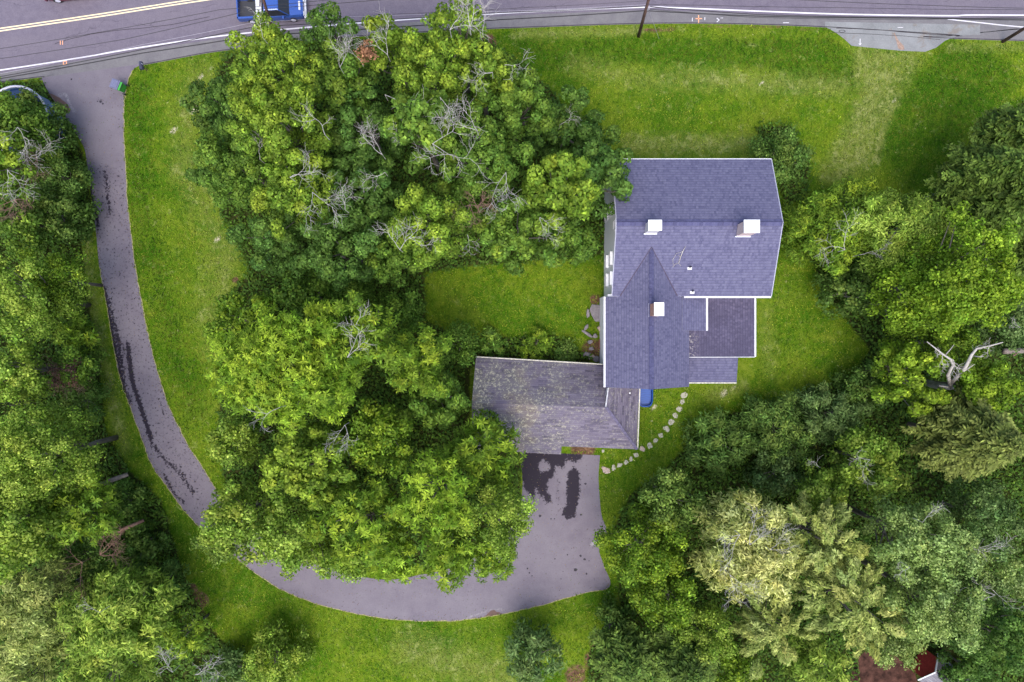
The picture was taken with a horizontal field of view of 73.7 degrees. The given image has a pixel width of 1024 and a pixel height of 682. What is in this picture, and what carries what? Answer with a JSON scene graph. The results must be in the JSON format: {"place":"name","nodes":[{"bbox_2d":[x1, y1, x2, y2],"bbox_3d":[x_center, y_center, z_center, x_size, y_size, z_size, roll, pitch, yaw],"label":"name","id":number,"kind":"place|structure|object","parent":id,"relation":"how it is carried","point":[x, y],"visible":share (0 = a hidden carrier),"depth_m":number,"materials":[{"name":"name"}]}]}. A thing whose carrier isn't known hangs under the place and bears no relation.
{"place":"outdoors","nodes":[
{"label":"outdoors","id":0,"kind":"place"},
{"bbox_2d":[42,64,609,620],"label":"driveway","id":1,"kind":"structure","parent":0,"point":[422,598],"depth_m":62.03,"materials":[{"name":"grey asphalt"}]},
{"bbox_2d":[0,23,1023,681],"bbox_3d":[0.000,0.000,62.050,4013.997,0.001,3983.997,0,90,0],"label":"ground","id":2,"kind":"structure","parent":0,"point":[698,394],"depth_m":62.05,"materials":[{"name":"green plant"}]},
{"bbox_2d":[0,92,61,153],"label":"broadleaf tree","id":3,"kind":"object","parent":2,"relation":"on","point":[34,121],"visible":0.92,"depth_m":55.53,"materials":[{"name":"green plant"}]},
{"bbox_2d":[0,620,69,681],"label":"broadleaf tree","id":4,"kind":"object","parent":2,"relation":"on","point":[48,653],"visible":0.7,"depth_m":55.22,"materials":[{"name":"green plant"}]},
{"bbox_2d":[0,184,72,258],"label":"broadleaf tree","id":5,"kind":"object","parent":2,"relation":"on","point":[13,222],"visible":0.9,"depth_m":56.06,"materials":[{"name":"green plant"}]},
{"bbox_2d":[0,332,74,407],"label":"broadleaf tree","id":6,"kind":"object","parent":2,"relation":"on","point":[10,374],"visible":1,"depth_m":53.81,"materials":[{"name":"green plant"}]},
{"bbox_2d":[0,471,78,584],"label":"broadleaf tree","id":7,"kind":"object","parent":2,"relation":"on","point":[34,523],"visible":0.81,"depth_m":51.06,"materials":[{"name":"green plant"}]},
{"bbox_2d":[0,252,93,345],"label":"broadleaf tree","id":8,"kind":"object","parent":2,"relation":"on","point":[36,312],"visible":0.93,"depth_m":52.86,"materials":[{"name":"green plant"}]},
{"bbox_2d":[0,553,95,676],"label":"broadleaf tree","id":9,"kind":"object","parent":2,"relation":"on","point":[43,625],"visible":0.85,"depth_m":52.69,"materials":[{"name":"green plant"}]},
{"bbox_2d":[18,130,95,199],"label":"broadleaf tree","id":10,"kind":"object","parent":2,"relation":"on","point":[80,174],"visible":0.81,"depth_m":58.60,"materials":[{"name":"green plant"}]},
{"bbox_2d":[0,398,118,503],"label":"broadleaf tree","id":11,"kind":"object","parent":2,"relation":"on","point":[39,463],"visible":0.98,"depth_m":50.96,"materials":[{"name":"green plant"}]},
{"bbox_2d":[16,246,102,314],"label":"broadleaf tree","id":12,"kind":"object","parent":2,"relation":"on","point":[56,262],"visible":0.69,"depth_m":55.06,"materials":[{"name":"green plant"}]},
{"bbox_2d":[28,192,102,244],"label":"broadleaf tree","id":13,"kind":"object","parent":2,"relation":"on","point":[62,206],"visible":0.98,"depth_m":58.22,"materials":[{"name":"green plant"}]},
{"bbox_2d":[22,524,130,600],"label":"broadleaf tree","id":14,"kind":"object","parent":2,"relation":"on","point":[101,553],"visible":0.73,"depth_m":57.08,"materials":[{"name":"green plant"}]},
{"bbox_2d":[29,471,124,548],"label":"broadleaf tree","id":15,"kind":"object","parent":2,"relation":"on","point":[104,509],"visible":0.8,"depth_m":54.40,"materials":[{"name":"green plant"}]},
{"bbox_2d":[50,556,186,672],"bbox_3d":[-30.917,21.984,55.715,9.688,12.786,8.250,0,90,0],"label":"broadleaf tree","id":16,"kind":"object","parent":2,"relation":"on","point":[97,622],"visible":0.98,"depth_m":52.84,"materials":[{"name":"green plant"}]},
{"bbox_2d":[56,619,182,681],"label":"broadleaf tree","id":17,"kind":"object","parent":2,"relation":"on","point":[80,672],"visible":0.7,"depth_m":53.75,"materials":[{"name":"green plant"}]},
{"bbox_2d":[161,606,223,681],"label":"broadleaf tree","id":18,"kind":"object","parent":2,"relation":"on","point":[193,639],"visible":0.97,"depth_m":57.20,"materials":[{"name":"green plant"}]},
{"bbox_2d":[179,74,262,140],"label":"broadleaf tree","id":19,"kind":"object","parent":2,"relation":"on","point":[213,98],"visible":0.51,"depth_m":55.26,"materials":[{"name":"green plant"}]},
{"bbox_2d":[202,410,260,470],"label":"broadleaf tree","id":20,"kind":"object","parent":2,"relation":"on","point":[240,433],"visible":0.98,"depth_m":56.06,"materials":[{"name":"green plant"}]},
{"bbox_2d":[196,478,280,568],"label":"broadleaf tree","id":21,"kind":"object","parent":2,"relation":"on","point":[227,516],"visible":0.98,"depth_m":53.20,"materials":[{"name":"green plant"}]},
{"bbox_2d":[194,118,283,210],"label":"broadleaf tree","id":22,"kind":"object","parent":2,"relation":"on","point":[224,186],"visible":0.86,"depth_m":52.46,"materials":[{"name":"green plant"}]},
{"bbox_2d":[202,287,277,351],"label":"broadleaf tree","id":23,"kind":"object","parent":2,"relation":"on","point":[233,302],"visible":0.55,"depth_m":55.08,"materials":[{"name":"green plant"}]},
{"bbox_2d":[225,204,316,278],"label":"broadleaf tree","id":24,"kind":"object","parent":2,"relation":"on","point":[268,247],"visible":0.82,"depth_m":53.39,"materials":[{"name":"green plant"}]},
{"bbox_2d":[224,7,328,124],"bbox_3d":[-17.840,-20.461,54.267,7.193,15.677,6.718,38,90,0],"label":"broadleaf tree","id":25,"kind":"object","parent":2,"relation":"on","point":[271,38],"visible":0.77,"depth_m":49.56,"materials":[{"name":"green plant"}]},
{"bbox_2d":[240,616,316,681],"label":"shrub","id":26,"kind":"object","parent":2,"relation":"on","point":[265,645],"visible":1,"depth_m":58.52,"materials":[{"name":"green plant"}]},
{"bbox_2d":[225,65,334,168],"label":"broadleaf tree","id":27,"kind":"object","parent":2,"relation":"on","point":[269,114],"visible":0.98,"depth_m":48.42,"materials":[{"name":"green plant"}]},
{"bbox_2d":[204,297,376,453],"bbox_3d":[-15.574,2.235,53.253,13.549,17.700,11.008,0,90,0],"label":"broadleaf tree","id":28,"kind":"object","parent":2,"relation":"on","point":[259,368],"visible":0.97,"depth_m":47.72,"materials":[{"name":"green plant"}]},
{"bbox_2d":[245,492,335,580],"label":"broadleaf tree","id":29,"kind":"object","parent":2,"relation":"on","point":[274,544],"visible":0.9,"depth_m":52.51,"materials":[{"name":"green plant"}]},
{"bbox_2d":[248,138,348,240],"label":"broadleaf tree","id":30,"kind":"object","parent":2,"relation":"on","point":[281,180],"visible":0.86,"depth_m":50.45,"materials":[{"name":"green plant"}]},
{"bbox_2d":[268,267,341,327],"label":"broadleaf tree","id":31,"kind":"object","parent":2,"relation":"on","point":[290,299],"visible":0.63,"depth_m":55.77,"materials":[{"name":"green plant"}]},
{"bbox_2d":[258,420,360,511],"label":"broadleaf tree","id":32,"kind":"object","parent":2,"relation":"on","point":[299,474],"visible":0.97,"depth_m":51.49,"materials":[{"name":"green plant"}]},
{"bbox_2d":[299,0,359,67],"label":"broadleaf tree","id":33,"kind":"object","parent":2,"relation":"on","point":[319,33],"visible":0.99,"depth_m":50.19,"materials":[{"name":"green plant"}]},
{"bbox_2d":[294,178,382,291],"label":"broadleaf tree","id":34,"kind":"object","parent":2,"relation":"on","point":[318,260],"visible":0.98,"depth_m":51.41,"materials":[{"name":"green plant"}]},
{"bbox_2d":[307,23,379,117],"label":"broadleaf tree","id":35,"kind":"object","parent":2,"relation":"on","point":[345,58],"visible":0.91,"depth_m":51.07,"materials":[{"name":"green plant"}]},
{"bbox_2d":[305,113,403,231],"bbox_3d":[-12.014,-11.852,54.750,7.292,14.706,6.592,-18,90,0],"label":"broadleaf tree","id":36,"kind":"object","parent":2,"relation":"on","point":[372,207],"visible":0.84,"depth_m":52.49,"materials":[{"name":"green plant"}]},
{"bbox_2d":[302,472,407,573],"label":"broadleaf tree","id":37,"kind":"object","parent":2,"relation":"on","point":[353,507],"visible":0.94,"depth_m":51.50,"materials":[{"name":"green plant"}]},
{"bbox_2d":[325,289,405,377],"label":"broadleaf tree","id":38,"kind":"object","parent":2,"relation":"on","point":[380,353],"visible":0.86,"depth_m":49.05,"materials":[{"name":"green plant"}]},
{"bbox_2d":[341,397,416,480],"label":"broadleaf tree","id":39,"kind":"object","parent":2,"relation":"on","point":[392,430],"visible":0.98,"depth_m":52.31,"materials":[{"name":"green plant"}]},
{"bbox_2d":[330,75,436,172],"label":"broadleaf tree","id":40,"kind":"object","parent":2,"relation":"on","point":[343,139],"visible":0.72,"depth_m":52.55,"materials":[{"name":"green plant"}]},
{"bbox_2d":[355,5,420,95],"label":"broadleaf tree","id":41,"kind":"object","parent":2,"relation":"on","point":[394,36],"visible":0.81,"depth_m":50.87,"materials":[{"name":"green plant"}]},
{"bbox_2d":[363,233,427,287],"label":"broadleaf tree","id":42,"kind":"object","parent":2,"relation":"on","point":[396,259],"visible":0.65,"depth_m":53.95,"materials":[{"name":"green plant"}]},
{"bbox_2d":[383,321,454,398],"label":"broadleaf tree","id":43,"kind":"object","parent":2,"relation":"on","point":[429,353],"visible":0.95,"depth_m":51.22,"materials":[{"name":"green plant"}]},
{"bbox_2d":[381,86,461,175],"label":"broadleaf tree","id":44,"kind":"object","parent":2,"relation":"on","point":[426,132],"visible":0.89,"depth_m":48.11,"materials":[{"name":"green plant"}]},
{"bbox_2d":[372,182,472,268],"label":"broadleaf tree","id":45,"kind":"object","parent":2,"relation":"on","point":[433,234],"visible":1,"depth_m":48.35,"materials":[{"name":"green plant"}]},
{"bbox_2d":[391,27,474,125],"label":"broadleaf tree","id":46,"kind":"object","parent":2,"relation":"on","point":[443,78],"visible":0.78,"depth_m":49.21,"materials":[{"name":"green plant"}]},
{"bbox_2d":[396,369,472,430],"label":"broadleaf tree","id":47,"kind":"object","parent":2,"relation":"on","point":[418,408],"visible":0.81,"depth_m":54.35,"materials":[{"name":"green plant"}]},
{"bbox_2d":[390,447,479,536],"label":"broadleaf tree","id":48,"kind":"object","parent":2,"relation":"on","point":[453,491],"visible":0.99,"depth_m":49.36,"materials":[{"name":"green plant"}]},
{"bbox_2d":[414,519,484,594],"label":"broadleaf tree","id":49,"kind":"object","parent":2,"relation":"on","point":[459,566],"visible":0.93,"depth_m":53.17,"materials":[{"name":"green plant"}]},
{"bbox_2d":[420,0,500,92],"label":"broadleaf tree","id":50,"kind":"object","parent":2,"relation":"on","point":[444,16],"visible":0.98,"depth_m":48.24,"materials":[{"name":"green plant"}]},
{"bbox_2d":[409,91,534,200],"bbox_3d":[-2.588,-13.706,53.517,7.707,17.170,6.852,27,90,0],"label":"broadleaf tree","id":51,"kind":"object","parent":2,"relation":"on","point":[463,144],"visible":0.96,"depth_m":49.25,"materials":[{"name":"green plant"}]},
{"bbox_2d":[433,174,510,255],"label":"broadleaf tree","id":52,"kind":"object","parent":2,"relation":"on","point":[474,206],"visible":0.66,"depth_m":52.03,"materials":[{"name":"green plant"}]},
{"bbox_2d":[434,409,526,494],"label":"broadleaf tree","id":53,"kind":"object","parent":2,"relation":"on","point":[473,462],"visible":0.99,"depth_m":53.31,"materials":[{"name":"green plant"}]},
{"bbox_2d":[446,41,515,117],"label":"broadleaf tree","id":54,"kind":"object","parent":2,"relation":"on","point":[486,61],"visible":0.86,"depth_m":50.30,"materials":[{"name":"green plant"}]},
{"bbox_2d":[450,473,538,561],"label":"broadleaf tree","id":55,"kind":"object","parent":2,"relation":"on","point":[499,540],"visible":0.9,"depth_m":51.28,"materials":[{"name":"green plant"}]},
{"bbox_2d":[0,26,1023,681],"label":"undergrowth","id":56,"kind":"object","parent":2,"relation":"on","point":[1016,488],"visible":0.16,"depth_m":61.72,"materials":[{"name":"green plant"}]},
{"bbox_2d":[476,48,558,145],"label":"broadleaf tree","id":57,"kind":"object","parent":2,"relation":"on","point":[508,104],"visible":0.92,"depth_m":51.26,"materials":[{"name":"green plant"}]},
{"bbox_2d":[479,191,566,276],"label":"broadleaf tree","id":58,"kind":"object","parent":2,"relation":"on","point":[518,240],"visible":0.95,"depth_m":51.42,"materials":[{"name":"green plant"}]},
{"bbox_2d":[502,616,567,681],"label":"broadleaf tree","id":59,"kind":"object","parent":2,"relation":"on","point":[532,639],"visible":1,"depth_m":57.33,"materials":[{"name":"green plant"}]},
{"bbox_2d":[477,149,601,229],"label":"broadleaf tree","id":60,"kind":"object","parent":2,"relation":"on","point":[566,168],"visible":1,"depth_m":49.31,"materials":[{"name":"green plant"}]},
{"bbox_2d":[524,84,604,159],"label":"broadleaf tree","id":61,"kind":"object","parent":2,"relation":"on","point":[565,123],"visible":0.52,"depth_m":56.46,"materials":[{"name":"green plant"}]},
{"bbox_2d":[549,205,598,267],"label":"broadleaf tree","id":62,"kind":"object","parent":2,"relation":"on","point":[584,253],"visible":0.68,"depth_m":53.16,"materials":[{"name":"green plant"}]},
{"bbox_2d":[557,136,633,219],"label":"broadleaf tree","id":63,"kind":"object","parent":2,"relation":"on","point":[617,182],"visible":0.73,"depth_m":51.84,"materials":[{"name":"green plant"}]},
{"bbox_2d":[587,618,659,681],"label":"conifer tree","id":64,"kind":"object","parent":2,"relation":"on","point":[622,654],"visible":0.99,"depth_m":56.41,"materials":[{"name":"green plant"}]},
{"bbox_2d":[592,497,691,589],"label":"broadleaf tree","id":65,"kind":"object","parent":2,"relation":"on","point":[650,539],"visible":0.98,"depth_m":54.68,"materials":[{"name":"green plant"}]},
{"bbox_2d":[621,549,697,632],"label":"broadleaf tree","id":66,"kind":"object","parent":2,"relation":"on","point":[654,605],"visible":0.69,"depth_m":55.02,"materials":[{"name":"green plant"}]},
{"bbox_2d":[638,466,708,531],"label":"broadleaf tree","id":67,"kind":"object","parent":2,"relation":"on","point":[667,513],"visible":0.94,"depth_m":55.11,"materials":[{"name":"green plant"}]},
{"bbox_2d":[647,618,720,681],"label":"conifer tree","id":68,"kind":"object","parent":2,"relation":"on","point":[671,663],"visible":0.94,"depth_m":55.34,"materials":[{"name":"green plant"}]},
{"bbox_2d":[600,158,782,388],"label":"house","id":69,"kind":"structure","parent":2,"relation":"on","point":[667,320],"depth_m":55.22,"materials":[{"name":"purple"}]},
{"bbox_2d":[662,595,740,666],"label":"broadleaf tree","id":70,"kind":"object","parent":2,"relation":"on","point":[706,617],"visible":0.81,"depth_m":55.34,"materials":[{"name":"green plant"}]},
{"bbox_2d":[678,404,763,480],"bbox_3d":[17.821,9.045,59.861,6.372,4.483,6.367,44,90,0],"label":"spreading shrub","id":71,"kind":"object","parent":2,"relation":"on","point":[715,429],"visible":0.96,"depth_m":59.08,"materials":[{"name":"green plant"}]},
{"bbox_2d":[686,486,804,611],"bbox_3d":[18.038,15.720,54.284,8.747,15.638,9.178,0,90,0],"label":"willow tree","id":72,"kind":"object","parent":2,"relation":"on","point":[748,564],"visible":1,"depth_m":50.61,"materials":[{"name":"green plant"}]},
{"bbox_2d":[728,582,819,679],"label":"feathery tree","id":73,"kind":"object","parent":2,"relation":"on","point":[758,630],"visible":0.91,"depth_m":54.44,"materials":[{"name":"green plant"}]},
{"bbox_2d":[739,435,808,497],"bbox_3d":[23.255,11.083,59.915,5.614,4.384,5.767,0,90,0],"label":"spreading shrub","id":74,"kind":"object","parent":2,"relation":"on","point":[785,480],"visible":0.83,"depth_m":58.97,"materials":[{"name":"green plant"}]},
{"bbox_2d":[732,390,817,466],"bbox_3d":[22.864,7.609,59.650,7.466,4.917,6.783,0,90,0],"label":"spreading shrub","id":75,"kind":"object","parent":2,"relation":"on","point":[791,430],"visible":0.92,"depth_m":58.70,"materials":[{"name":"green plant"}]},
{"bbox_2d":[746,126,815,186],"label":"broadleaf tree","id":76,"kind":"object","parent":2,"relation":"on","point":[782,169],"visible":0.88,"depth_m":57.11,"materials":[{"name":"green plant"}]},
{"bbox_2d":[779,631,853,681],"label":"broadleaf tree","id":77,"kind":"object","parent":2,"relation":"on","point":[812,655],"visible":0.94,"depth_m":56.26,"materials":[{"name":"green plant"}]},
{"bbox_2d":[765,490,871,582],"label":"feathery tree","id":78,"kind":"object","parent":2,"relation":"on","point":[824,532],"visible":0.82,"depth_m":51.60,"materials":[{"name":"green plant"}]},
{"bbox_2d":[793,457,849,514],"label":"broadleaf tree","id":79,"kind":"object","parent":2,"relation":"on","point":[820,492],"visible":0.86,"depth_m":55.96,"materials":[{"name":"green plant"}]},
{"bbox_2d":[790,379,874,466],"bbox_3d":[27.625,6.799,58.769,7.465,6.674,7.166,0,90,0],"label":"spreading shrub","id":80,"kind":"object","parent":2,"relation":"on","point":[839,409],"visible":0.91,"depth_m":58.42,"materials":[{"name":"green plant"}]},
{"bbox_2d":[780,175,890,278],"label":"broadleaf tree","id":81,"kind":"object","parent":2,"relation":"on","point":[828,226],"visible":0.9,"depth_m":56.62,"materials":[{"name":"green plant"}]},
{"bbox_2d":[809,261,882,320],"bbox_3d":[28.965,-4.382,59.532,5.767,5.138,5.149,0,90,0],"label":"shrub","id":82,"kind":"object","parent":2,"relation":"on","point":[852,302],"visible":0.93,"depth_m":58.41,"materials":[{"name":"green plant"}]},
{"bbox_2d":[786,542,907,662],"bbox_3d":[25.759,19.691,55.657,8.888,12.905,7.764,19,90,0],"label":"feathery tree","id":83,"kind":"object","parent":2,"relation":"on","point":[861,614],"visible":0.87,"depth_m":50.76,"materials":[{"name":"green plant"}]},
{"bbox_2d":[825,422,911,503],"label":"broadleaf tree","id":84,"kind":"object","parent":2,"relation":"on","point":[860,462],"visible":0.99,"depth_m":54.27,"materials":[{"name":"green plant"}]},
{"bbox_2d":[842,186,954,277],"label":"broadleaf tree","id":85,"kind":"object","parent":2,"relation":"on","point":[916,213],"visible":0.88,"depth_m":53.65,"materials":[{"name":"green plant"}]},
{"bbox_2d":[825,22,979,51],"bbox_3d":[35.496,-27.656,62.044,14.089,0.001,2.727,0,90,0],"label":"concrete apron","id":86,"kind":"object","parent":2,"relation":"on","point":[883,40],"visible":1,"depth_m":62.04,"materials":[{"name":"grey concrete"}]},
{"bbox_2d":[861,337,951,416],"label":"broadleaf tree","id":87,"kind":"object","parent":2,"relation":"on","point":[913,358],"visible":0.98,"depth_m":53.57,"materials":[{"name":"green plant"}]},
{"bbox_2d":[863,252,969,342],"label":"broadleaf tree","id":88,"kind":"object","parent":2,"relation":"on","point":[900,312],"visible":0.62,"depth_m":52.92,"materials":[{"name":"green plant"}]},
{"bbox_2d":[847,494,1017,588],"bbox_3d":[30.645,15.147,54.529,8.129,15.157,6.881,24,90,0],"label":"broadleaf tree","id":89,"kind":"object","parent":2,"relation":"on","point":[963,551],"visible":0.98,"depth_m":49.41,"materials":[{"name":"green plant"}]},
{"bbox_2d":[860,558,1022,654],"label":"broadleaf tree","id":90,"kind":"object","parent":2,"relation":"on","point":[924,615],"visible":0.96,"depth_m":49.53,"materials":[{"name":"green plant"}]},
{"bbox_2d":[877,201,1023,342],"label":"broadleaf tree","id":91,"kind":"object","parent":2,"relation":"on","point":[987,293],"visible":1,"depth_m":48.71,"materials":[{"name":"green plant"}]},
{"bbox_2d":[900,383,1023,482],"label":"spruce tree","id":92,"kind":"object","parent":2,"relation":"on","point":[967,438],"visible":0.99,"depth_m":52.32,"materials":[{"name":"green plant"}]},
{"bbox_2d":[909,306,1018,373],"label":"broadleaf tree","id":93,"kind":"object","parent":2,"relation":"on","point":[968,339],"visible":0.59,"depth_m":54.95,"materials":[{"name":"green plant"}]},
{"bbox_2d":[922,135,1023,211],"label":"broadleaf tree","id":94,"kind":"object","parent":2,"relation":"on","point":[983,166],"visible":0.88,"depth_m":52.74,"materials":[{"name":"green plant"}]},
{"bbox_2d":[931,357,1023,411],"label":"broadleaf tree","id":95,"kind":"object","parent":2,"relation":"on","point":[974,384],"visible":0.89,"depth_m":53.06,"materials":[{"name":"green plant"}]},
{"bbox_2d":[936,476,1023,563],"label":"broadleaf tree","id":96,"kind":"object","parent":2,"relation":"on","point":[989,512],"visible":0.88,"depth_m":54.44,"materials":[{"name":"green plant"}]},
{"bbox_2d":[939,583,1023,678],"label":"broadleaf tree","id":97,"kind":"object","parent":2,"relation":"on","point":[999,635],"visible":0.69,"depth_m":52.50,"materials":[{"name":"green plant"}]},
{"bbox_2d":[944,176,1023,255],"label":"conifer tree","id":98,"kind":"object","parent":2,"relation":"on","point":[1006,203],"visible":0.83,"depth_m":51.32,"materials":[{"name":"green plant"}]},
{"bbox_2d":[945,542,1023,604],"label":"broadleaf tree","id":99,"kind":"object","parent":2,"relation":"on","point":[991,582],"visible":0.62,"depth_m":55.03,"materials":[{"name":"green plant"}]},
{"bbox_2d":[967,101,1023,149],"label":"tree","id":100,"kind":"object","parent":2,"relation":"on","point":[1005,124],"visible":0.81,"depth_m":54.27,"materials":[{"name":"green plant"}]},
{"bbox_2d":[0,0,1023,72],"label":"road","id":101,"kind":"structure","parent":0,"point":[16,12],"depth_m":62.04,"materials":[{"name":"grey asphalt"}]},
{"bbox_2d":[0,10,1023,81],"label":"shoulder","id":102,"kind":"object","parent":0,"point":[989,31],"visible":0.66,"depth_m":62.05},
{"bbox_2d":[472,356,639,453],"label":"garage","id":103,"kind":"structure","parent":0,"point":[549,407],"depth_m":58.38,"materials":[{"name":"grey"}]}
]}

